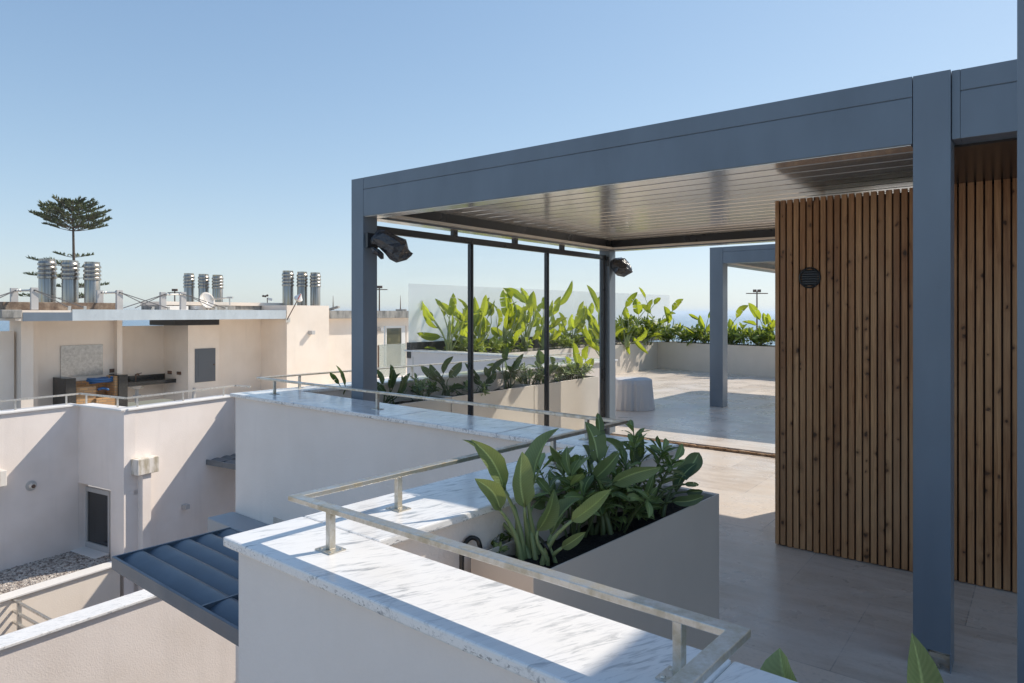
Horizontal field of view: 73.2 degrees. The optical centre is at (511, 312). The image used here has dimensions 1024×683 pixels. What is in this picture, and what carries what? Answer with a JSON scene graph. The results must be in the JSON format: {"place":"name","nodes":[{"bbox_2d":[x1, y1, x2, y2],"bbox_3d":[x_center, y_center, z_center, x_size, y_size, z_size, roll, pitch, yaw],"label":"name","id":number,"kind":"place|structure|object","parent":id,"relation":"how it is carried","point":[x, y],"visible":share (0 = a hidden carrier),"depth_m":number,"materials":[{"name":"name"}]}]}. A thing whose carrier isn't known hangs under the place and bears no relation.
{"place":"outdoors","nodes":[
{"label":"outdoors","id":0,"kind":"place"},
{"bbox_2d":[0,551,111,594],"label":"gravel","id":1,"kind":"structure","parent":0,"point":[71,566],"depth_m":11.25,"materials":[{"name":"grey gravel"}]},
{"bbox_2d":[128,399,173,406],"bbox_3d":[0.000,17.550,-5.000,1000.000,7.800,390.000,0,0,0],"label":"ground","id":2,"kind":"structure","parent":0,"point":[148,402],"depth_m":105.01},
{"bbox_2d":[18,195,111,297],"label":"norfolk pine","id":3,"kind":"object","parent":2,"relation":"on","point":[55,209],"visible":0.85,"depth_m":51.32,"materials":[{"name":"green plant"}]},
{"bbox_2d":[0,313,774,344],"bbox_3d":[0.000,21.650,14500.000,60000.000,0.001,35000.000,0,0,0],"label":"sea","id":4,"kind":"structure","parent":0,"point":[685,320],"depth_m":1649.04,"materials":[{"name":"liquid"}]},
{"bbox_2d":[0,0,1016,312],"label":"sky","id":5,"kind":"structure","parent":0,"point":[229,139],"materials":[{"name":"blue"}]},
{"bbox_2d":[273,446,1016,682],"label":"terrace floor","id":6,"kind":"structure","parent":0,"point":[814,617],"depth_m":3.85,"materials":[{"name":"beige tile"}]},
{"bbox_2d":[388,395,450,411],"bbox_3d":[-1.179,1.260,6.791,0.500,0.780,1.150,0,0,38],"label":"planter","id":7,"kind":"object","parent":6,"relation":"on","point":[436,405],"visible":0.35,"depth_m":6.92,"materials":[{"name":"concrete"}]},
{"bbox_2d":[330,366,345,394],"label":"bird of paradise plant","id":8,"kind":"object","parent":7,"relation":"in","point":[334,377],"visible":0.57,"depth_m":6.53,"materials":[{"name":"green plant"}]},
{"bbox_2d":[377,364,409,403],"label":"bird of paradise plant","id":9,"kind":"object","parent":7,"relation":"on","point":[393,375],"visible":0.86,"depth_m":6.74,"materials":[{"name":"green plant"}]},
{"bbox_2d":[398,373,441,401],"bbox_3d":[-0.940,0.779,7.061,0.377,0.322,0.498,0,0,23],"label":"leafy shrub","id":10,"kind":"object","parent":7,"relation":"in","point":[418,387],"visible":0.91,"depth_m":7.07,"materials":[{"name":"green plant"}]},
{"bbox_2d":[427,384,533,423],"bbox_3d":[-0.377,1.260,7.817,0.500,0.780,1.436,0,0,38],"label":"planter","id":11,"kind":"object","parent":6,"relation":"on","point":[519,395],"visible":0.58,"depth_m":7.79,"materials":[{"name":"concrete"}]},
{"bbox_2d":[421,356,463,395],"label":"bird of paradise plant","id":12,"kind":"object","parent":11,"relation":"on","point":[431,372],"visible":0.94,"depth_m":7.39,"materials":[{"name":"green plant"}]},
{"bbox_2d":[448,378,490,395],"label":"leafy shrub","id":13,"kind":"object","parent":11,"relation":"in","point":[483,385],"visible":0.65,"depth_m":7.55,"materials":[{"name":"green plant"}]},
{"bbox_2d":[465,358,509,391],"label":"bird of paradise plant","id":14,"kind":"object","parent":11,"relation":"in","point":[492,368],"visible":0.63,"depth_m":7.92,"materials":[{"name":"green plant"}]},
{"bbox_2d":[487,347,522,388],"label":"bird of paradise plant","id":15,"kind":"object","parent":11,"relation":"in","point":[514,367],"visible":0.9,"depth_m":8.24,"materials":[{"name":"green plant"}]},
{"bbox_2d":[471,484,718,649],"bbox_3d":[0.414,1.250,2.816,0.284,0.800,1.363,0,0,42],"label":"planter","id":16,"kind":"object","parent":6,"relation":"on","point":[671,557],"visible":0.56,"depth_m":2.78,"materials":[{"name":"concrete"}]},
{"bbox_2d":[459,535,482,570],"bbox_3d":[-0.157,1.204,2.400,0.052,0.822,0.180,0,0,21],"label":"irrigation hose","id":17,"kind":"object","parent":16,"relation":"in","point":[468,539],"visible":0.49,"depth_m":2.43,"materials":[{"name":"black rubber"}]},
{"bbox_2d":[491,529,515,553],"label":"leafy shrub","id":18,"kind":"object","parent":16,"relation":"in","point":[494,544],"visible":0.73,"depth_m":2.53,"materials":[{"name":"green plant"}]},
{"bbox_2d":[464,428,558,560],"bbox_3d":[0.015,0.694,2.575,0.366,0.497,0.407,0,0,-9],"label":"bird of paradise plant","id":19,"kind":"object","parent":16,"relation":"in","point":[496,493],"visible":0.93,"depth_m":2.49,"materials":[{"name":"green plant"}]},
{"bbox_2d":[538,536,552,565],"bbox_3d":[0.109,0.858,2.579,0.045,0.109,0.378,0,0,-7],"label":"drip hose","id":20,"kind":"object","parent":16,"relation":"on","point":[542,541],"visible":0.74,"depth_m":2.42,"materials":[{"name":"black rubber"}]},
{"bbox_2d":[535,489,610,565],"bbox_3d":[0.206,0.779,2.439,0.206,0.326,0.233,0,0,-30],"label":"bird of paradise plant","id":21,"kind":"object","parent":16,"relation":"in","point":[550,518],"visible":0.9,"depth_m":2.45,"materials":[{"name":"green plant"}]},
{"bbox_2d":[533,446,629,537],"bbox_3d":[0.260,0.735,2.776,0.406,0.414,0.445,0,0,-32],"label":"leafy shrub","id":22,"kind":"object","parent":16,"relation":"in","point":[581,481],"visible":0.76,"depth_m":2.72,"materials":[{"name":"green plant"}]},
{"bbox_2d":[550,413,660,535],"bbox_3d":[0.365,0.688,2.846,0.428,0.511,0.379,0,0,0],"label":"bird of paradise plant","id":23,"kind":"object","parent":16,"relation":"in","point":[604,467],"visible":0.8,"depth_m":2.77,"materials":[{"name":"green plant"}]},
{"bbox_2d":[595,474,664,532],"bbox_3d":[0.453,0.804,2.836,0.328,0.277,0.272,0,0,0],"label":"leafy shrub","id":24,"kind":"object","parent":16,"relation":"in","point":[633,498],"visible":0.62,"depth_m":2.80,"materials":[{"name":"green plant"}]},
{"bbox_2d":[591,420,684,519],"bbox_3d":[0.566,0.712,3.010,0.392,0.463,0.363,0,0,-31],"label":"leafy shrub","id":25,"kind":"object","parent":16,"relation":"in","point":[649,486],"visible":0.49,"depth_m":3.00,"materials":[{"name":"green plant"}]},
{"bbox_2d":[629,433,703,516],"bbox_3d":[0.723,0.739,3.074,0.394,0.405,0.187,0,0,-20],"label":"bird of paradise plant","id":26,"kind":"object","parent":16,"relation":"in","point":[691,465],"visible":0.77,"depth_m":3.08,"materials":[{"name":"green plant"}]},
{"bbox_2d":[351,70,954,673],"bbox_3d":[1.609,0.274,6.077,4.233,2.761,4.160,0,0,38],"label":"pergola","id":27,"kind":"object","parent":6,"relation":"on","point":[725,178],"visible":0.73,"depth_m":4.16,"materials":[{"name":"metal"}]},
{"bbox_2d":[366,229,412,262],"bbox_3d":[-0.999,-0.541,5.624,0.387,0.276,0.190,0,0,22],"label":"wrapped spotlight","id":28,"kind":"object","parent":27,"relation":"attached to","point":[392,247],"visible":1,"depth_m":5.56,"materials":[{"name":"grey plastic"}]},
{"bbox_2d":[377,226,605,430],"bbox_3d":[0.003,0.401,7.333,0.055,2.379,3.854,0,0,38],"label":"glass screen","id":29,"kind":"object","parent":27,"relation":"attached to","point":[472,242],"visible":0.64,"depth_m":7.40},
{"bbox_2d":[606,257,632,276],"bbox_3d":[1.379,-0.580,8.791,0.302,0.261,0.253,0,0,38],"label":"wrapped spotlight","id":30,"kind":"object","parent":27,"relation":"attached to","point":[621,266],"visible":1,"depth_m":8.71,"materials":[{"name":"grey plastic"}]},
{"bbox_2d":[610,434,774,457],"bbox_3d":[3.578,1.590,7.017,5.899,0.061,0.050,0,0,38],"label":"floor edge","id":31,"kind":"object","parent":6,"relation":"on","point":[726,449],"visible":0.18,"depth_m":7.92,"materials":[{"name":"tile"}]},
{"bbox_2d":[775,178,1016,592],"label":"slatted wall","id":32,"kind":"structure","parent":6,"relation":"on","point":[843,375],"depth_m":4.42,"materials":[{"name":"brown wood"}]},
{"bbox_2d":[952,59,1016,186],"bbox_3d":[5.022,0.274,3.419,4.695,2.753,4.148,0,0,38],"label":"pergola","id":33,"kind":"object","parent":6,"relation":"on","point":[984,118],"visible":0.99,"depth_m":3.11,"materials":[{"name":"metal"}]},
{"bbox_2d":[1017,0,1023,682],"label":"metal post","id":34,"kind":"object","parent":6,"relation":"on","point":[1020,341],"visible":1,"depth_m":2.00,"materials":[{"name":"metal"}]},
{"bbox_2d":[607,368,774,453],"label":"terrace","id":35,"kind":"structure","parent":0,"point":[683,411],"depth_m":10.57,"materials":[{"name":"beige tile"}]},
{"bbox_2d":[412,348,568,375],"bbox_3d":[-0.278,1.185,14.271,0.690,0.730,4.250,0,0,38],"label":"planter","id":36,"kind":"object","parent":35,"relation":"on","point":[532,351],"visible":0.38,"depth_m":15.27,"materials":[{"name":"concrete"}]},
{"bbox_2d":[417,293,477,350],"bbox_3d":[-1.271,0.266,13.061,1.057,1.278,0.960,0,0,-19],"label":"bird of paradise plant","id":37,"kind":"object","parent":36,"relation":"on","point":[429,319],"visible":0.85,"depth_m":13.03,"materials":[{"name":"green plant"}]},
{"bbox_2d":[442,301,489,351],"bbox_3d":[-0.892,0.339,13.355,0.765,1.131,1.183,0,0,-35],"label":"bird of paradise plant","id":38,"kind":"object","parent":36,"relation":"on","point":[457,314],"visible":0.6,"depth_m":13.38,"materials":[{"name":"green plant"}]},
{"bbox_2d":[444,337,491,352],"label":"leafy shrub","id":39,"kind":"object","parent":36,"relation":"in","point":[465,341],"visible":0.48,"depth_m":13.14,"materials":[{"name":"green plant"}]},
{"bbox_2d":[457,295,498,352],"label":"bird of paradise plant","id":40,"kind":"object","parent":36,"relation":"on","point":[484,310],"visible":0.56,"depth_m":13.79,"materials":[{"name":"green plant"}]},
{"bbox_2d":[477,336,510,352],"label":"leafy shrub","id":41,"kind":"object","parent":36,"relation":"in","point":[497,344],"visible":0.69,"depth_m":13.68,"materials":[{"name":"green plant"}]},
{"bbox_2d":[491,288,532,352],"bbox_3d":[0.035,0.194,14.354,0.868,1.422,0.889,0,0,-14],"label":"bird of paradise plant","id":42,"kind":"object","parent":36,"relation":"on","point":[510,312],"visible":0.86,"depth_m":14.41,"materials":[{"name":"green plant"}]},
{"bbox_2d":[501,334,533,352],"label":"leafy shrub","id":43,"kind":"object","parent":36,"relation":"in","point":[511,342],"visible":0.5,"depth_m":14.50,"materials":[{"name":"green plant"}]},
{"bbox_2d":[508,288,543,351],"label":"bird of paradise plant","id":44,"kind":"object","parent":36,"relation":"on","point":[522,297],"visible":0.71,"depth_m":14.83,"materials":[{"name":"green plant"}]},
{"bbox_2d":[526,281,572,349],"bbox_3d":[0.785,0.088,15.385,0.808,1.634,0.950,0,0,35],"label":"bird of paradise plant","id":45,"kind":"object","parent":36,"relation":"on","point":[559,301],"visible":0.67,"depth_m":15.46,"materials":[{"name":"green plant"}]},
{"bbox_2d":[537,332,574,349],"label":"leafy shrub","id":46,"kind":"object","parent":36,"relation":"in","point":[559,341],"visible":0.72,"depth_m":15.76,"materials":[{"name":"green plant"}]},
{"bbox_2d":[512,375,597,429],"bbox_3d":[0.526,1.260,8.973,0.500,0.780,1.482,0,0,38],"label":"planter","id":47,"kind":"object","parent":35,"relation":"on","point":[577,396],"visible":0.51,"depth_m":8.84,"materials":[{"name":"concrete"}]},
{"bbox_2d":[510,362,543,384],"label":"leafy shrub","id":48,"kind":"object","parent":47,"relation":"in","point":[538,375],"visible":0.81,"depth_m":8.38,"materials":[{"name":"green plant"}]},
{"bbox_2d":[527,350,558,383],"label":"bird of paradise plant","id":49,"kind":"object","parent":47,"relation":"in","point":[539,356],"visible":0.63,"depth_m":8.85,"materials":[{"name":"green plant"}]},
{"bbox_2d":[552,362,578,381],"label":"leafy shrub","id":50,"kind":"object","parent":47,"relation":"in","point":[569,373],"visible":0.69,"depth_m":9.08,"materials":[{"name":"green plant"}]},
{"bbox_2d":[559,358,594,379],"bbox_3d":[0.886,0.776,9.305,0.541,0.355,0.530,0,0,23],"label":"leafy shrub","id":51,"kind":"object","parent":47,"relation":"in","point":[585,371],"visible":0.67,"depth_m":9.19,"materials":[{"name":"green plant"}]},
{"bbox_2d":[565,342,593,377],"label":"bird of paradise plant","id":52,"kind":"object","parent":47,"relation":"in","point":[577,357],"visible":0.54,"depth_m":9.52,"materials":[{"name":"green plant"}]},
{"bbox_2d":[549,341,657,373],"bbox_3d":[2.487,1.185,17.720,0.700,0.730,4.570,0,0,38],"label":"planter","id":53,"kind":"object","parent":35,"relation":"on","point":[637,359],"visible":0.34,"depth_m":18.04,"materials":[{"name":"concrete"}]},
{"bbox_2d":[549,301,586,347],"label":"bird of paradise plant","id":54,"kind":"object","parent":53,"relation":"on","point":[578,323],"visible":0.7,"depth_m":16.40,"materials":[{"name":"green plant"}]},
{"bbox_2d":[568,333,598,347],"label":"leafy shrub","id":55,"kind":"object","parent":53,"relation":"in","point":[578,339],"visible":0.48,"depth_m":16.47,"materials":[{"name":"green plant"}]},
{"bbox_2d":[581,285,599,345],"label":"bird of paradise plant","id":56,"kind":"object","parent":53,"relation":"on","point":[590,318],"visible":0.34,"depth_m":17.19,"materials":[{"name":"green plant"}]},
{"bbox_2d":[584,322,624,356],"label":"bird of paradise plant","id":57,"kind":"object","parent":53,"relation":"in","point":[594,345],"visible":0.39,"depth_m":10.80,"materials":[{"name":"green plant"}]},
{"bbox_2d":[615,314,641,344],"bbox_3d":[2.905,0.460,17.922,1.002,0.848,0.971,0,0,0],"label":"leafy shrub","id":58,"kind":"object","parent":53,"relation":"on","point":[636,326],"visible":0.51,"depth_m":17.84,"materials":[{"name":"green plant"}]},
{"bbox_2d":[617,315,650,343],"bbox_3d":[3.207,0.477,18.321,0.922,0.814,0.963,0,0,-19],"label":"leafy shrub","id":59,"kind":"object","parent":53,"relation":"on","point":[630,322],"visible":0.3,"depth_m":18.12,"materials":[{"name":"green plant"}]},
{"bbox_2d":[615,292,652,354],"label":"bird of paradise plant","id":60,"kind":"object","parent":53,"relation":"in","point":[638,309],"visible":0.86,"depth_m":17.57,"materials":[{"name":"green plant"}]},
{"bbox_2d":[631,315,665,344],"bbox_3d":[3.700,0.475,18.691,1.044,0.817,1.046,0,0,0],"label":"leafy shrub","id":61,"kind":"object","parent":53,"relation":"in","point":[652,322],"visible":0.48,"depth_m":18.47,"materials":[{"name":"green plant"}]},
{"bbox_2d":[638,287,664,344],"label":"bird of paradise plant","id":62,"kind":"object","parent":53,"relation":"on","point":[648,311],"visible":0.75,"depth_m":18.48,"materials":[{"name":"green plant"}]},
{"bbox_2d":[616,377,654,410],"bbox_3d":[1.960,1.308,11.140,0.679,0.485,0.685,0,0,0],"label":"covered stool","id":63,"kind":"object","parent":35,"relation":"on","point":[634,393],"visible":0.86,"depth_m":10.85,"materials":[{"name":"grey fabric"}]},
{"bbox_2d":[658,341,709,371],"bbox_3d":[4.883,1.183,18.567,0.600,0.735,1.933,0,0,-38],"label":"planter","id":64,"kind":"object","parent":35,"relation":"on","point":[677,355],"visible":0.68,"depth_m":18.45,"materials":[{"name":"concrete"}]},
{"bbox_2d":[655,299,682,341],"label":"bird of paradise plant","id":65,"kind":"object","parent":64,"relation":"on","point":[668,314],"visible":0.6,"depth_m":19.23,"materials":[{"name":"green plant"}]},
{"bbox_2d":[662,324,687,342],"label":"leafy shrub","id":66,"kind":"object","parent":64,"relation":"on","point":[676,327],"visible":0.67,"depth_m":18.87,"materials":[{"name":"green plant"}]},
{"bbox_2d":[672,326,703,342],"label":"leafy shrub","id":67,"kind":"object","parent":64,"relation":"in","point":[680,332],"visible":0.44,"depth_m":18.50,"materials":[{"name":"green plant"}]},
{"bbox_2d":[679,324,709,346],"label":"leafy shrub","id":68,"kind":"object","parent":64,"relation":"on","point":[687,338],"visible":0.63,"depth_m":18.30,"materials":[{"name":"green plant"}]},
{"bbox_2d":[683,312,709,343],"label":"bird of paradise plant","id":69,"kind":"object","parent":64,"relation":"on","point":[701,322],"visible":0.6,"depth_m":18.24,"materials":[{"name":"green plant"}]},
{"bbox_2d":[710,244,774,406],"bbox_3d":[7.632,0.240,10.833,7.550,2.620,4.530,0,0,38],"label":"pergola","id":70,"kind":"object","parent":35,"relation":"on","point":[753,257],"visible":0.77,"depth_m":11.29,"materials":[{"name":"metal"}]},
{"bbox_2d":[728,344,774,377],"bbox_3d":[6.596,1.183,16.382,0.600,0.735,3.601,0,0,-38],"label":"planter","id":71,"kind":"object","parent":35,"relation":"on","point":[750,360],"visible":0.38,"depth_m":16.84,"materials":[{"name":"concrete"}]},
{"bbox_2d":[728,326,746,344],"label":"leafy shrub","id":72,"kind":"object","parent":71,"relation":"on","point":[730,334],"visible":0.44,"depth_m":17.32,"materials":[{"name":"green plant"}]},
{"bbox_2d":[728,305,747,344],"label":"bird of paradise plant","id":73,"kind":"object","parent":71,"relation":"on","point":[739,312],"visible":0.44,"depth_m":17.62,"materials":[{"name":"green plant"}]},
{"bbox_2d":[729,322,757,344],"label":"leafy shrub","id":74,"kind":"object","parent":71,"relation":"on","point":[741,326],"visible":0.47,"depth_m":17.30,"materials":[{"name":"green plant"}]},
{"bbox_2d":[734,326,769,345],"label":"leafy shrub","id":75,"kind":"object","parent":71,"relation":"on","point":[740,335],"visible":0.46,"depth_m":16.98,"materials":[{"name":"green plant"}]},
{"bbox_2d":[743,303,774,345],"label":"bird of paradise plant","id":76,"kind":"object","parent":71,"relation":"in","point":[755,312],"visible":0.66,"depth_m":16.99,"materials":[{"name":"green plant"}]},
{"bbox_2d":[751,322,774,346],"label":"leafy shrub","id":77,"kind":"object","parent":71,"relation":"in","point":[769,336],"visible":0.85,"depth_m":16.70,"materials":[{"name":"green plant"}]},
{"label":"courtyard","id":78,"kind":"structure","parent":0,"visible":0},
{"bbox_2d":[0,589,235,682],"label":"courtyard wall","id":79,"kind":"structure","parent":78,"relation":"on","point":[143,636],"depth_m":7.63,"materials":[{"name":"paint"}]},
{"bbox_2d":[0,301,407,635],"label":"neighbour house","id":80,"kind":"structure","parent":78,"relation":"on","point":[149,468],"depth_m":12.71,"materials":[{"name":"paint"}]},
{"bbox_2d":[12,598,51,629],"bbox_3d":[-6.374,4.610,9.459,2.260,0.880,0.055,0,0,34],"label":"gate railing","id":81,"kind":"object","parent":80,"relation":"attached to","point":[19,614],"visible":0.43,"depth_m":9.91,"materials":[{"name":"metal"}]},
{"bbox_2d":[37,258,56,301],"bbox_3d":[-11.873,-0.798,17.600,0.430,1.136,0.430,0,0,0],"label":"flue pipe","id":82,"kind":"object","parent":80,"relation":"on","point":[47,273],"visible":0.98,"depth_m":17.44,"materials":[{"name":"metal"}]},
{"bbox_2d":[60,260,79,302],"bbox_3d":[-11.289,-0.778,17.600,0.416,1.097,0.416,0,0,0],"label":"flue pipe","id":83,"kind":"object","parent":80,"relation":"on","point":[70,273],"visible":0.98,"depth_m":17.45,"materials":[{"name":"metal"}]},
{"bbox_2d":[53,344,127,406],"bbox_3d":[-10.485,1.660,17.184,0.685,1.680,1.471,0,0,34],"label":"barbecue","id":84,"kind":"object","parent":80,"relation":"on","point":[81,360],"visible":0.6,"depth_m":17.23,"materials":[{"name":"black stone"}]},
{"bbox_2d":[86,376,112,390],"bbox_3d":[-10.322,1.784,17.326,0.507,0.352,0.625,0,0,0],"label":"coiled hose","id":85,"kind":"object","parent":84,"relation":"on","point":[98,380],"visible":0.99,"depth_m":17.17,"materials":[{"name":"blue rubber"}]},
{"bbox_2d":[70,486,110,558],"bbox_3d":[-7.411,3.680,12.080,0.893,1.140,0.300,0,0,30],"label":"window","id":86,"kind":"structure","parent":80,"relation":"in","point":[97,500],"depth_m":12.15,"materials":[{"name":"silver metal"}]},
{"bbox_2d":[83,262,100,302],"bbox_3d":[-10.724,-0.758,17.600,0.401,1.057,0.401,0,0,0],"label":"flue pipe","id":87,"kind":"object","parent":80,"relation":"on","point":[91,274],"visible":0.97,"depth_m":17.45,"materials":[{"name":"metal"}]},
{"bbox_2d":[0,287,227,309],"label":"cable railing","id":88,"kind":"object","parent":80,"relation":"on","point":[34,297],"visible":1,"depth_m":16.75,"materials":[{"name":"silver metal"}]},
{"bbox_2d":[0,385,250,409],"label":"handrail","id":89,"kind":"object","parent":80,"relation":"on","point":[98,395],"visible":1,"depth_m":12.09,"materials":[{"name":"metal"}]},
{"bbox_2d":[128,373,175,402],"bbox_3d":[-10.184,2.086,19.258,0.605,0.820,1.401,0,0,34],"label":"sink counter","id":90,"kind":"object","parent":80,"relation":"attached to","point":[137,382],"visible":0.82,"depth_m":19.15,"materials":[{"name":"black stone"}]},
{"bbox_2d":[183,273,194,301],"bbox_3d":[-11.487,-0.809,24.500,0.382,1.161,0.382,0,0,0],"label":"flue pipe","id":91,"kind":"object","parent":80,"relation":"on","point":[188,283],"visible":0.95,"depth_m":24.35,"materials":[{"name":"metal"}]},
{"bbox_2d":[198,274,209,301],"bbox_3d":[-10.966,-0.795,24.500,0.382,1.134,0.382,0,0,0],"label":"flue pipe","id":92,"kind":"object","parent":80,"relation":"on","point":[203,282],"visible":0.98,"depth_m":24.35,"materials":[{"name":"metal"}]},
{"bbox_2d":[195,348,214,382],"bbox_3d":[-8.763,1.506,19.702,0.051,0.951,0.626,0,0,34],"label":"cabinet door","id":93,"kind":"structure","parent":80,"relation":"in","point":[204,358],"depth_m":19.70,"materials":[{"name":"grey paint"}]},
{"bbox_2d":[190,292,232,309],"bbox_3d":[-8.393,-0.326,19.365,1.344,0.499,0.423,0,0,7],"label":"satellite dish","id":94,"kind":"object","parent":80,"relation":"on","point":[207,297],"visible":0.88,"depth_m":19.40,"materials":[{"name":"metal"}]},
{"bbox_2d":[212,275,223,301],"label":"flue pipe","id":95,"kind":"object","parent":80,"relation":"on","point":[217,286],"visible":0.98,"depth_m":24.35,"materials":[{"name":"metal"}]},
{"bbox_2d":[206,454,235,469],"bbox_3d":[-5.172,2.826,13.299,1.746,0.112,1.152,0,0,30],"label":"louvre awning","id":96,"kind":"object","parent":80,"relation":"attached to","point":[228,461],"visible":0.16,"depth_m":12.88,"materials":[{"name":"grey paint"}]},
{"bbox_2d":[282,271,293,304],"bbox_3d":[-7.113,-0.771,21.875,0.378,1.102,0.378,0,0,0],"label":"flue pipe","id":97,"kind":"object","parent":80,"relation":"on","point":[287,288],"visible":0.96,"depth_m":21.74,"materials":[{"name":"metal"}]},
{"bbox_2d":[297,272,307,304],"bbox_3d":[-6.660,-0.755,21.875,0.350,1.069,0.350,0,0,0],"label":"flue pipe","id":98,"kind":"object","parent":80,"relation":"on","point":[302,282],"visible":0.98,"depth_m":21.74,"materials":[{"name":"metal"}]},
{"bbox_2d":[310,272,320,305],"bbox_3d":[-6.244,-0.743,21.875,0.350,1.045,0.350,0,0,0],"label":"flue pipe","id":99,"kind":"object","parent":80,"relation":"on","point":[315,282],"visible":1,"depth_m":21.74,"materials":[{"name":"metal"}]},
{"bbox_2d":[377,343,405,377],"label":"wall","id":100,"kind":"structure","parent":80,"relation":"on","point":[393,355],"depth_m":23.89,"materials":[{"name":"white paint"}]},
{"bbox_2d":[385,326,404,343],"bbox_3d":[-4.244,1.219,25.007,0.050,1.467,1.027,0,0,34],"label":"window","id":101,"kind":"structure","parent":80,"relation":"in","point":[393,334],"depth_m":24.99,"materials":[{"name":"white paint"}]},
{"bbox_2d":[208,349,798,682],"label":"terrace parapet","id":102,"kind":"structure","parent":78,"relation":"on","point":[369,604],"depth_m":2.08,"materials":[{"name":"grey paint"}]},
{"bbox_2d":[112,527,240,646],"bbox_3d":[-1.568,1.787,4.403,2.600,0.104,0.885,0,0,40],"label":"louvre awning","id":103,"kind":"object","parent":102,"relation":"attached to","point":[196,577],"visible":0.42,"depth_m":4.60,"materials":[{"name":"metal"}]},
{"bbox_2d":[256,352,750,682],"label":"handrail","id":104,"kind":"object","parent":102,"relation":"on","point":[711,658],"visible":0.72,"depth_m":1.65,"materials":[{"name":"metal"}]},
{"bbox_2d":[407,284,670,357],"bbox_3d":[1.522,0.155,17.268,0.100,1.390,11.214,0,0,38],"label":"glass balustrade","id":105,"kind":"object","parent":102,"relation":"on","point":[426,294],"visible":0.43,"depth_m":14.64,"materials":[{"name":"clear glass"}]},
{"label":"planter","id":106,"kind":"object","parent":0,"visible":0},
{"bbox_2d":[760,633,943,682],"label":"bird of paradise plant","id":107,"kind":"object","parent":106,"relation":"in","point":[922,667],"visible":0.92,"depth_m":1.49,"materials":[{"name":"green plant"}]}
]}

